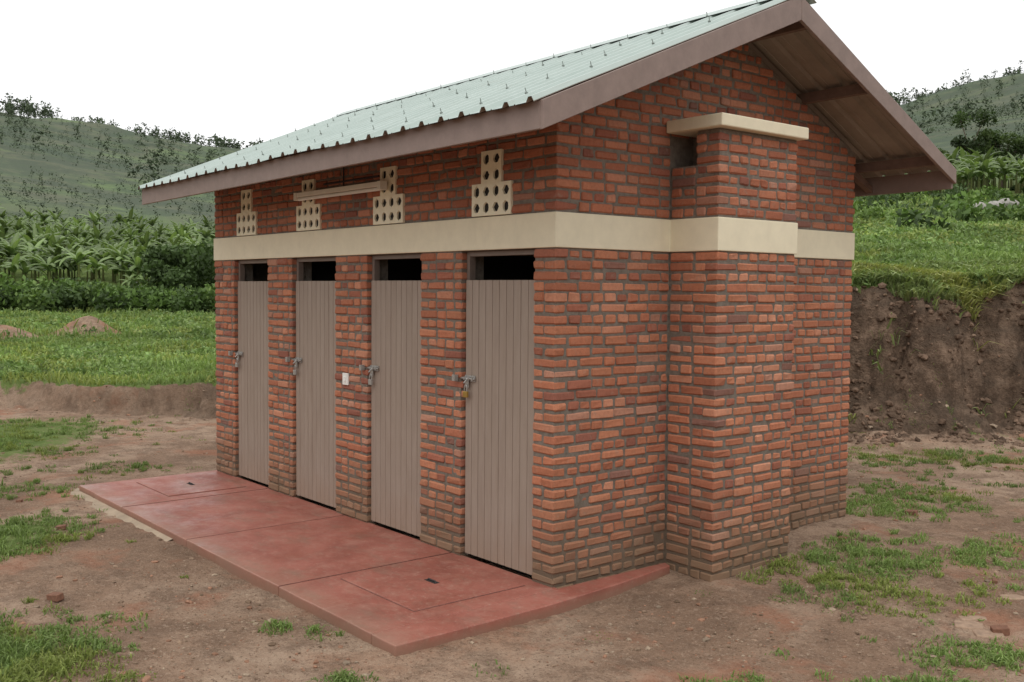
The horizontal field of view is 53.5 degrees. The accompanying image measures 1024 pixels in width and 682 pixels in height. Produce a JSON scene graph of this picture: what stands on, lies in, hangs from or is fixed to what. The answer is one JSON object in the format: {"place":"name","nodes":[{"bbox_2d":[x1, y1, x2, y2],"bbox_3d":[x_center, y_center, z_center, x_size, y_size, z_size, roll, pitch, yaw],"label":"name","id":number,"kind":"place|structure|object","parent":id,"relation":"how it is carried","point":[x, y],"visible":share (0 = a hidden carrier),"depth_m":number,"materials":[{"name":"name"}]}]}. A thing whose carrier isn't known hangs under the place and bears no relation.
{"place":"outdoors","nodes":[
{"label":"outdoors","id":0,"kind":"place"},
{"bbox_2d":[0,73,1023,681],"bbox_3d":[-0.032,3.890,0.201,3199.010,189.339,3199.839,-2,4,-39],"label":"ground terrain","id":1,"kind":"structure","parent":0,"point":[936,377],"depth_m":6.95,"materials":[{"name":"soil"}]},
{"bbox_2d":[46,592,63,601],"bbox_3d":[-2.634,1.476,5.865,0.091,0.040,0.060,-4,5,22],"label":"brick fragment","id":2,"kind":"object","parent":1,"relation":"on","point":[55,596],"visible":1,"depth_m":5.84,"materials":[{"name":"brown brick"}]},
{"bbox_2d":[56,524,66,529],"bbox_3d":[-3.362,1.390,7.582,0.071,0.032,0.047,-7,10,-18],"label":"brick fragment","id":3,"kind":"object","parent":1,"relation":"on","point":[61,527],"visible":0.94,"depth_m":7.56,"materials":[{"name":"red brick"}]},
{"bbox_2d":[0,203,215,286],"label":"banana plants","id":4,"kind":"object","parent":1,"relation":"on","point":[49,251],"visible":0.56,"depth_m":73.09,"materials":[{"name":"green plant"}]},
{"bbox_2d":[0,237,215,313],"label":"shrub hedge","id":5,"kind":"object","parent":1,"relation":"on","point":[185,274],"visible":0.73,"depth_m":43.62,"materials":[{"name":"green plant"}]},
{"bbox_2d":[70,488,171,540],"bbox_3d":[-3.224,1.357,8.468,1.261,0.036,2.711,0,3,-8],"label":"cement spill","id":6,"kind":"object","parent":1,"relation":"on","point":[110,511],"visible":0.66,"depth_m":8.07,"materials":[{"name":"beige concrete"}]},
{"bbox_2d":[79,470,669,656],"bbox_3d":[-1.343,1.415,7.672,2.211,0.121,5.100,-2,4,-39],"label":"concrete slab","id":7,"kind":"object","parent":1,"relation":"on","point":[273,558],"visible":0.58,"depth_m":6.55,"materials":[{"name":"red concrete"}]},
{"bbox_2d":[137,474,244,495],"bbox_3d":[-2.849,1.286,9.009,0.680,0.036,0.760,-2,4,-39],"label":"inspection hatch","id":8,"kind":"object","parent":7,"relation":"in","point":[181,486],"visible":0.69,"depth_m":8.98,"materials":[{"name":"red concrete"}]},
{"bbox_2d":[124,478,524,611],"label":"joints","id":9,"kind":"object","parent":7,"relation":"on","point":[336,574],"visible":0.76,"depth_m":6.40,"materials":[{"name":"brown concrete"}]},
{"bbox_2d":[342,557,522,610],"bbox_3d":[-0.479,1.456,6.082,0.780,0.036,0.780,-2,4,-39],"label":"inspection hatch","id":10,"kind":"object","parent":7,"relation":"on","point":[409,587],"visible":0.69,"depth_m":6.04,"materials":[{"name":"red concrete"}]},
{"bbox_2d":[239,153,534,576],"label":"interior partitions","id":11,"kind":"object","parent":1,"relation":"on","point":[509,268],"visible":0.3,"depth_m":7.21,"materials":[{"name":"black"}]},
{"bbox_2d":[0,67,1020,148],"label":"distant trees on ridge","id":12,"kind":"object","parent":1,"relation":"on","point":[50,112],"visible":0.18,"depth_m":428.05,"materials":[{"name":"green plant"}]},
{"bbox_2d":[0,60,1023,191],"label":"distant trees on hillside","id":13,"kind":"object","parent":1,"relation":"on","point":[967,108],"visible":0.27,"depth_m":244.07,"materials":[{"name":"green plant"}]},
{"bbox_2d":[0,70,1023,236],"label":"distant hillside scrub","id":14,"kind":"object","parent":1,"relation":"on","point":[76,191],"visible":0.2,"depth_m":165.04,"materials":[{"name":"green plant"}]},
{"bbox_2d":[215,44,853,587],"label":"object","id":15,"kind":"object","parent":1,"relation":"on","point":[683,154],"visible":0.34,"depth_m":6.52,"materials":[{"name":"red brick"}]},
{"bbox_2d":[214,45,855,588],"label":"brick walls","id":16,"kind":"structure","parent":15,"relation":"on","point":[678,263],"depth_m":6.50,"materials":[{"name":"red brick"}]},
{"bbox_2d":[228,351,242,360],"bbox_3d":[-2.524,0.137,9.284,0.063,0.082,0.185,-2,4,-39],"label":"slide bolt","id":17,"kind":"object","parent":16,"relation":"attached to","point":[237,353],"visible":1,"depth_m":9.29,"materials":[{"name":"metal"}]},
{"bbox_2d":[237,211,257,235],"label":"ventilation block","id":18,"kind":"structure","parent":16,"relation":"attached to","point":[247,223],"depth_m":9.01,"materials":[{"name":"beige concrete"}]},
{"bbox_2d":[241,189,252,212],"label":"ventilation block top","id":19,"kind":"structure","parent":18,"relation":"on","point":[246,201],"depth_m":9.01,"materials":[{"name":"beige concrete"}]},
{"bbox_2d":[238,259,267,476],"bbox_3d":[-2.277,0.271,9.106,0.050,1.992,0.685,-2,4,-39],"label":"frame","id":20,"kind":"object","parent":16,"relation":"attached to","point":[241,265],"visible":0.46,"depth_m":9.29,"materials":[{"name":"paint"}]},
{"bbox_2d":[238,281,269,484],"bbox_3d":[-2.297,0.359,9.093,0.028,1.784,0.663,-2,4,-39],"label":"leaf","id":21,"kind":"object","parent":20,"relation":"attached to","point":[253,347],"visible":0.98,"depth_m":9.09,"materials":[{"name":"paint"}]},
{"bbox_2d":[285,357,301,366],"bbox_3d":[-1.806,0.178,8.412,0.063,0.082,0.185,-2,4,-39],"label":"slide bolt","id":22,"kind":"object","parent":16,"relation":"attached to","point":[295,359],"visible":1,"depth_m":8.41,"materials":[{"name":"metal"}]},
{"bbox_2d":[296,204,321,230],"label":"ventilation block","id":23,"kind":"structure","parent":16,"relation":"attached to","point":[308,217],"depth_m":8.13,"materials":[{"name":"beige concrete"}]},
{"bbox_2d":[302,179,315,205],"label":"ventilation block top","id":24,"kind":"structure","parent":23,"relation":"on","point":[308,187],"depth_m":8.12,"materials":[{"name":"beige concrete"}]},
{"bbox_2d":[297,257,335,495],"bbox_3d":[-1.551,0.323,8.223,0.050,1.992,0.715,-2,4,-39],"label":"frame","id":25,"kind":"object","parent":16,"relation":"attached to","point":[300,269],"visible":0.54,"depth_m":8.38,"materials":[{"name":"paint"}]},
{"bbox_2d":[296,281,335,507],"bbox_3d":[-1.571,0.409,8.210,0.028,1.786,0.693,-2,4,-39],"label":"leaf","id":26,"kind":"object","parent":25,"relation":"attached to","point":[315,397],"visible":0.98,"depth_m":8.20,"materials":[{"name":"paint"}]},
{"bbox_2d":[293,167,386,200],"bbox_3d":[-1.306,-1.222,7.682,0.094,0.254,1.300,-2,4,-39],"label":"fluorescent batten light","id":27,"kind":"object","parent":16,"relation":"attached to","point":[347,190],"visible":0.98,"depth_m":7.60,"materials":[{"name":"white plastic"}]},
{"bbox_2d":[342,373,348,384],"bbox_3d":[-1.272,0.290,7.760,0.021,0.090,0.080,-2,4,-39],"label":"light switch","id":28,"kind":"object","parent":16,"relation":"attached to","point":[345,378],"visible":1,"depth_m":7.75,"materials":[{"name":"white plastic"}]},
{"bbox_2d":[359,365,378,376],"bbox_3d":[-1.054,0.221,7.497,0.063,0.082,0.185,-2,4,-39],"label":"slide bolt","id":29,"kind":"object","parent":16,"relation":"attached to","point":[372,368],"visible":1,"depth_m":7.50,"materials":[{"name":"metal"}]},
{"bbox_2d":[373,193,404,224],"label":"ventilation block","id":30,"kind":"structure","parent":16,"relation":"attached to","point":[389,209],"depth_m":7.22,"materials":[{"name":"beige concrete"}]},
{"bbox_2d":[380,166,397,195],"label":"ventilation block top","id":31,"kind":"structure","parent":30,"relation":"on","point":[390,179],"depth_m":7.21,"materials":[{"name":"beige concrete"}]},
{"bbox_2d":[372,253,421,521],"bbox_3d":[-0.803,0.376,7.314,0.050,1.992,0.700,-2,4,-39],"label":"frame","id":32,"kind":"object","parent":16,"relation":"attached to","point":[376,259],"visible":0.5,"depth_m":7.46,"materials":[{"name":"paint"}]},
{"bbox_2d":[371,281,421,536],"bbox_3d":[-0.823,0.461,7.301,0.028,1.788,0.678,-2,4,-39],"label":"leaf","id":33,"kind":"object","parent":32,"relation":"attached to","point":[396,327],"visible":0.98,"depth_m":7.29,"materials":[{"name":"paint"}]},
{"bbox_2d":[452,374,475,387],"bbox_3d":[-0.311,0.264,6.594,0.063,0.082,0.185,-2,4,-39],"label":"slide bolt","id":34,"kind":"object","parent":16,"relation":"attached to","point":[468,378],"visible":1,"depth_m":6.59,"materials":[{"name":"metal"}]},
{"bbox_2d":[463,391,467,397],"bbox_3d":[-0.301,0.346,6.591,0.018,0.040,0.042,-2,4,-39],"label":"padlock","id":35,"kind":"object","parent":16,"relation":"attached to","point":[465,394],"depth_m":6.58,"materials":[{"name":"gold metal"}]},
{"bbox_2d":[138,0,816,187],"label":"roof","id":36,"kind":"structure","parent":16,"relation":"on","point":[389,116],"depth_m":6.86,"materials":[{"name":"metal"}]},
{"bbox_2d":[153,0,757,180],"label":"roof nails","id":37,"kind":"object","parent":36,"relation":"attached to","point":[526,92],"visible":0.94,"depth_m":7.04,"materials":[{"name":"metal"}]},
{"bbox_2d":[137,0,786,189],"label":"sheeting front underside","id":38,"kind":"object","parent":36,"relation":"attached to","point":[506,104],"visible":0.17,"depth_m":5.94,"materials":[{"name":"metal"}]},
{"bbox_2d":[143,100,952,204],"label":"eave fascia","id":39,"kind":"structure","parent":36,"relation":"attached to","point":[512,120],"depth_m":6.61,"materials":[{"name":"paint"}]},
{"bbox_2d":[142,0,955,204],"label":"verge board","id":40,"kind":"object","parent":36,"relation":"attached to","point":[580,98],"visible":0.61,"depth_m":5.92,"materials":[{"name":"paint"}]},
{"bbox_2d":[472,180,512,216],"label":"ventilation block","id":41,"kind":"structure","parent":16,"relation":"attached to","point":[492,198],"depth_m":6.30,"materials":[{"name":"beige concrete"}]},
{"bbox_2d":[481,149,503,183],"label":"ventilation block top","id":42,"kind":"structure","parent":41,"relation":"on","point":[491,166],"depth_m":6.30,"materials":[{"name":"beige concrete"}]},
{"bbox_2d":[465,249,534,554],"bbox_3d":[-0.054,0.429,6.404,0.050,1.992,0.720,-2,4,-39],"label":"frame","id":43,"kind":"object","parent":16,"relation":"attached to","point":[471,265],"visible":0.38,"depth_m":6.50,"materials":[{"name":"paint"}]},
{"bbox_2d":[465,280,534,574],"bbox_3d":[-0.074,0.513,6.391,0.028,1.790,0.698,-2,4,-39],"label":"leaf","id":44,"kind":"object","parent":43,"relation":"attached to","point":[500,345],"visible":0.98,"depth_m":6.37,"materials":[{"name":"paint"}]},
{"bbox_2d":[214,211,854,260],"bbox_3d":[0.034,-0.786,8.562,3.091,0.206,5.231,-2,4,-39],"label":"concrete band","id":45,"kind":"object","parent":16,"relation":"attached to","point":[561,230],"visible":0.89,"depth_m":6.48,"materials":[{"name":"beige paint"}]},
{"bbox_2d":[667,112,808,140],"bbox_3d":[1.458,-1.353,6.532,0.885,0.077,0.448,-2,4,-39],"label":"vent shaft cap","id":46,"kind":"object","parent":16,"relation":"attached to","point":[691,127],"visible":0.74,"depth_m":6.31,"materials":[{"name":"beige paint"}]},
{"bbox_2d":[854,170,872,192],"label":"rafters","id":47,"kind":"object","parent":15,"relation":"attached to","point":[863,183],"visible":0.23,"depth_m":8.08,"materials":[{"name":"brown wood"}]},
{"bbox_2d":[179,7,934,180],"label":"purlins","id":48,"kind":"object","parent":47,"relation":"on","point":[839,93],"visible":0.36,"depth_m":7.22,"materials":[{"name":"brown wood"}]},
{"bbox_2d":[747,0,940,177],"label":"roof underside","id":49,"kind":"object","parent":48,"relation":"on","point":[865,128],"visible":0.12,"depth_m":7.34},
{"bbox_2d":[905,509,917,515],"bbox_3d":[3.138,1.349,7.979,0.091,0.041,0.060,-4,4,33],"label":"brick fragment","id":50,"kind":"object","parent":1,"relation":"on","point":[911,510],"visible":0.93,"depth_m":7.96,"materials":[{"name":"brick"}]},
{"bbox_2d":[847,280,1023,446],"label":"earth clods","id":51,"kind":"object","parent":1,"relation":"on","point":[888,438],"visible":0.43,"depth_m":12.20,"materials":[{"name":"soil"}]},
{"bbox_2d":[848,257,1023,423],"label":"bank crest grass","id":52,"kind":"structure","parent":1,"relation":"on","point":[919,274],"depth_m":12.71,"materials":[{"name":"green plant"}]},
{"bbox_2d":[853,182,1023,229],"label":"shrubs","id":53,"kind":"object","parent":1,"relation":"on","point":[960,197],"visible":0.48,"depth_m":29.38,"materials":[{"name":"green plant"}]},
{"bbox_2d":[938,148,949,153],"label":"broadleaf tree","id":54,"kind":"object","parent":1,"relation":"on","point":[943,151],"visible":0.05,"depth_m":93.23,"materials":[{"name":"green plant"}]},
{"bbox_2d":[883,145,1023,195],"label":"banana plants","id":55,"kind":"object","parent":1,"relation":"on","point":[973,171],"visible":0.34,"depth_m":61.59,"materials":[{"name":"green plant"}]},
{"bbox_2d":[949,108,997,183],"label":"broadleaf tree","id":56,"kind":"object","parent":1,"relation":"on","point":[982,142],"visible":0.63,"depth_m":82.52,"materials":[{"name":"green plant"}]},
{"bbox_2d":[973,202,986,209],"bbox_3d":[15.576,-4.495,33.805,0.552,0.285,0.393,0,3,-9],"label":"boulder","id":57,"kind":"object","parent":1,"relation":"on","point":[983,204],"visible":0.23,"depth_m":33.68,"materials":[{"name":"stone"}]},
{"bbox_2d":[947,594,1023,655],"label":"buried paving stones","id":58,"kind":"object","parent":1,"relation":"on","point":[973,625],"visible":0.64,"depth_m":5.46,"materials":[{"name":"stone"}]},
{"bbox_2d":[990,625,1009,635],"bbox_3d":[2.586,1.533,5.384,0.091,0.041,0.060,-5,7,5],"label":"brick fragment","id":59,"kind":"object","parent":58,"relation":"on","point":[1004,630],"visible":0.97,"depth_m":5.36,"materials":[{"name":"brown brick"}]},
{"bbox_2d":[987,201,1002,210],"bbox_3d":[16.306,-4.540,34.344,0.608,0.398,0.604,-2,4,-39],"label":"boulder","id":60,"kind":"object","parent":1,"relation":"on","point":[996,203],"visible":0.25,"depth_m":34.13,"materials":[{"name":"stone"}]},
{"bbox_2d":[986,130,1023,187],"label":"broadleaf tree","id":61,"kind":"object","parent":1,"relation":"on","point":[999,141],"visible":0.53,"depth_m":86.58,"materials":[{"name":"green plant"}]},
{"bbox_2d":[999,198,1018,208],"bbox_3d":[17.033,-4.712,35.003,0.501,0.448,0.834,-5,6,-59],"label":"boulder","id":62,"kind":"object","parent":1,"relation":"on","point":[1007,202],"visible":0.27,"depth_m":34.79,"materials":[{"name":"stone"}]},
{"bbox_2d":[0,194,1023,681],"bbox_3d":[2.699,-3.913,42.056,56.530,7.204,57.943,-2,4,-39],"label":"grass","id":63,"kind":"structure","parent":0,"point":[16,668],"depth_m":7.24,"materials":[{"name":"green plant"}]},
{"bbox_2d":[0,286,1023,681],"bbox_3d":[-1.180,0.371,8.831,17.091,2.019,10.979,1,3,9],"label":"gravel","id":64,"kind":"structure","parent":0,"point":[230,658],"depth_m":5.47,"materials":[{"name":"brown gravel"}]},
{"bbox_2d":[0,0,1023,148],"label":"sky","id":65,"kind":"structure","parent":0,"point":[247,71],"materials":[{"name":"white"}]}
]}

